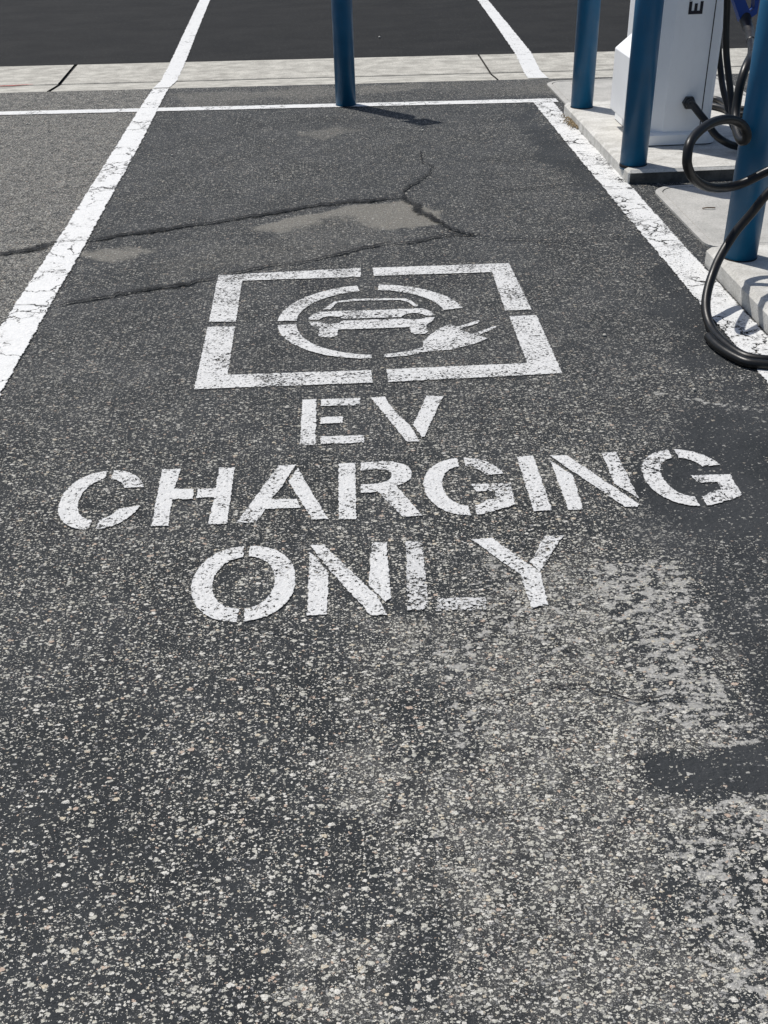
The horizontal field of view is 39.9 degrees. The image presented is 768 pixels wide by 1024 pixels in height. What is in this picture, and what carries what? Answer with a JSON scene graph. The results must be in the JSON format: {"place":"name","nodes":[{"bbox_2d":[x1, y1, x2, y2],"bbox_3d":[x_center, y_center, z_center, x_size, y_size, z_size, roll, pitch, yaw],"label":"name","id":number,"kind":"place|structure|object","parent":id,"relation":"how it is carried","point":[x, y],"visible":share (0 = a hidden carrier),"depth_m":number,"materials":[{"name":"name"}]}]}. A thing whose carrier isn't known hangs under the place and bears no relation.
{"place":"outdoors","nodes":[
{"label":"outdoors","id":0,"kind":"place"},
{"bbox_2d":[0,51,607,66],"bbox_3d":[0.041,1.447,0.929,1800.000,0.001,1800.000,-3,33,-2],"label":"ground","id":1,"kind":"structure","parent":0,"point":[285,59],"depth_m":9.65,"materials":[{"name":"grey concrete"}]},
{"bbox_2d":[0,48,749,92],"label":"gutter","id":2,"kind":"object","parent":1,"relation":"on","point":[91,77],"visible":0.59,"depth_m":8.56,"materials":[{"name":"concrete"}]},
{"bbox_2d":[0,0,759,65],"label":"drive lane","id":3,"kind":"structure","parent":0,"point":[53,32],"depth_m":10.35,"materials":[{"name":"black asphalt"}]},
{"bbox_2d":[154,0,209,87],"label":"stall line","id":4,"kind":"object","parent":3,"relation":"on","point":[178,59],"visible":1,"depth_m":9.54,"materials":[{"name":"paint"}]},
{"bbox_2d":[478,0,547,77],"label":"stall line","id":5,"kind":"object","parent":3,"relation":"on","point":[530,67],"visible":1,"depth_m":9.30,"materials":[{"name":"paint"}]},
{"bbox_2d":[0,73,767,1023],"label":"parking lot","id":6,"kind":"structure","parent":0,"point":[508,805],"depth_m":2.60,"materials":[{"name":"grey asphalt"}]},
{"bbox_2d":[0,108,138,114],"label":"head line","id":7,"kind":"object","parent":6,"relation":"on","point":[70,111],"visible":1,"depth_m":7.43,"materials":[{"name":"paint"}]},
{"bbox_2d":[0,88,168,394],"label":"stall line","id":8,"kind":"object","parent":6,"relation":"on","point":[16,333],"visible":1,"depth_m":4.90,"materials":[{"name":"paint"}]},
{"bbox_2d":[331,0,355,106],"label":"bollard","id":9,"kind":"object","parent":6,"relation":"on","point":[343,45],"visible":0.9,"depth_m":7.17,"materials":[{"name":"blue metal"}]},
{"bbox_2d":[157,98,558,110],"bbox_3d":[-0.195,-2.846,7.394,2.809,0.001,0.122,-1,33,1],"label":"head line","id":10,"kind":"object","parent":6,"relation":"on","point":[359,104],"visible":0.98,"depth_m":7.39,"materials":[{"name":"paint"}]},
{"bbox_2d":[300,395,442,444],"bbox_3d":[-0.032,-0.301,3.425,0.482,0.001,0.332,-3,33,-2],"label":"painted word","id":11,"kind":"object","parent":6,"relation":"on","point":[421,424],"visible":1,"depth_m":3.42,"materials":[{"name":"paint"}]},
{"bbox_2d":[191,535,563,621],"bbox_3d":[0.001,0.162,2.703,0.985,0.001,0.336,-3,33,-2],"label":"painted word","id":12,"kind":"object","parent":6,"relation":"on","point":[283,585],"visible":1,"depth_m":2.69,"materials":[{"name":"paint"}]},
{"bbox_2d":[194,263,561,388],"bbox_3d":[-0.048,-0.757,4.136,1.286,0.001,1.154,-3,33,-2],"label":"charging symbol","id":13,"kind":"object","parent":6,"relation":"on","point":[237,379],"visible":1,"depth_m":4.02,"materials":[{"name":"paint"}]},
{"bbox_2d":[58,449,741,529],"bbox_3d":[0.037,-0.071,3.063,1.946,0.001,0.325,-2,33,-1],"label":"painted word","id":14,"kind":"object","parent":6,"relation":"on","point":[302,493],"visible":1,"depth_m":3.05,"materials":[{"name":"paint"}]},
{"bbox_2d":[561,114,578,128],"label":"dry weeds","id":15,"kind":"object","parent":6,"relation":"on","point":[571,122],"visible":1,"depth_m":6.72,"materials":[{"name":"plant"}]},
{"bbox_2d":[547,76,745,103],"bbox_3d":[1.872,-2.957,7.517,1.298,0.062,1.000,-3,33,-2],"label":"concrete pad","id":16,"kind":"object","parent":6,"relation":"on","point":[561,90],"visible":0.19,"depth_m":7.59,"materials":[{"name":"concrete"}]},
{"bbox_2d":[533,102,767,381],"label":"stall line","id":17,"kind":"object","parent":6,"relation":"on","point":[733,309],"visible":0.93,"depth_m":4.78,"materials":[{"name":"paint"}]},
{"bbox_2d":[564,96,745,183],"bbox_3d":[2.244,-2.237,6.372,2.015,0.170,1.705,-3,33,-2],"label":"concrete pad","id":18,"kind":"object","parent":6,"relation":"on","point":[600,127],"visible":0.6,"depth_m":5.87,"materials":[{"name":"white concrete"}]},
{"bbox_2d":[570,0,600,108],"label":"bollard","id":19,"kind":"object","parent":18,"relation":"on","point":[586,44],"visible":0.89,"depth_m":6.65,"materials":[{"name":"blue metal"}]},
{"bbox_2d":[619,0,663,169],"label":"bollard","id":20,"kind":"object","parent":18,"relation":"on","point":[646,34],"visible":0.94,"depth_m":5.41,"materials":[{"name":"blue metal"}]},
{"bbox_2d":[610,0,723,146],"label":"charging station","id":21,"kind":"object","parent":18,"relation":"on","point":[689,46],"visible":0.81,"depth_m":5.82,"materials":[{"name":"white plastic"}]},
{"bbox_2d":[689,101,737,149],"bbox_3d":[2.195,-2.179,5.899,1.014,0.248,0.255,-9,33,-11],"label":"charging cable","id":22,"kind":"object","parent":18,"relation":"on","point":[716,135],"visible":0.66,"depth_m":5.76,"materials":[{"name":"black rubber"}]},
{"bbox_2d":[717,41,731,129],"bbox_3d":[2.083,-2.366,5.741,0.379,0.737,1.110,-28,41,-35],"label":"charging cable","id":23,"kind":"object","parent":18,"relation":"on","point":[721,79],"visible":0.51,"depth_m":6.05,"materials":[{"name":"black rubber"}]},
{"bbox_2d":[712,103,742,117],"bbox_3d":[2.253,-2.494,6.578,0.987,0.038,0.263,14,36,23],"label":"charging cable","id":24,"kind":"object","parent":18,"relation":"on","point":[717,107],"visible":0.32,"depth_m":6.64,"materials":[{"name":"black rubber"}]},
{"bbox_2d":[723,0,733,114],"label":"charging cable","id":25,"kind":"object","parent":18,"relation":"on","point":[726,49],"visible":0.68,"depth_m":5.61,"materials":[{"name":"black rubber"}]},
{"bbox_2d":[713,96,743,110],"bbox_3d":[2.235,-2.602,6.747,0.997,0.038,0.297,15,36,24],"label":"charging cable","id":26,"kind":"object","parent":18,"relation":"on","point":[716,99],"visible":0.2,"depth_m":6.82,"materials":[{"name":"black rubber"}]},
{"bbox_2d":[655,185,767,246],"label":"utility cover","id":27,"kind":"object","parent":6,"relation":"on","point":[685,204],"visible":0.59,"depth_m":5.16,"materials":[{"name":"concrete"}]},
{"bbox_2d":[682,0,767,359],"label":"charging cable","id":28,"kind":"object","parent":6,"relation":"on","point":[740,127],"visible":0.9,"depth_m":4.05,"materials":[{"name":"black rubber"}]},
{"bbox_2d":[704,245,767,333],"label":"concrete pad","id":29,"kind":"object","parent":6,"relation":"on","point":[745,284],"visible":0.61,"depth_m":4.21,"materials":[{"name":"white concrete"}]},
{"bbox_2d":[723,0,767,262],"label":"bollard","id":30,"kind":"object","parent":29,"relation":"on","point":[752,157],"visible":0.69,"depth_m":4.12,"materials":[{"name":"blue metal"}]},
{"bbox_2d":[704,332,767,369],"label":"charging cable","id":31,"kind":"object","parent":6,"relation":"on","point":[715,343],"visible":1,"depth_m":3.71,"materials":[{"name":"black rubber"}]}
]}

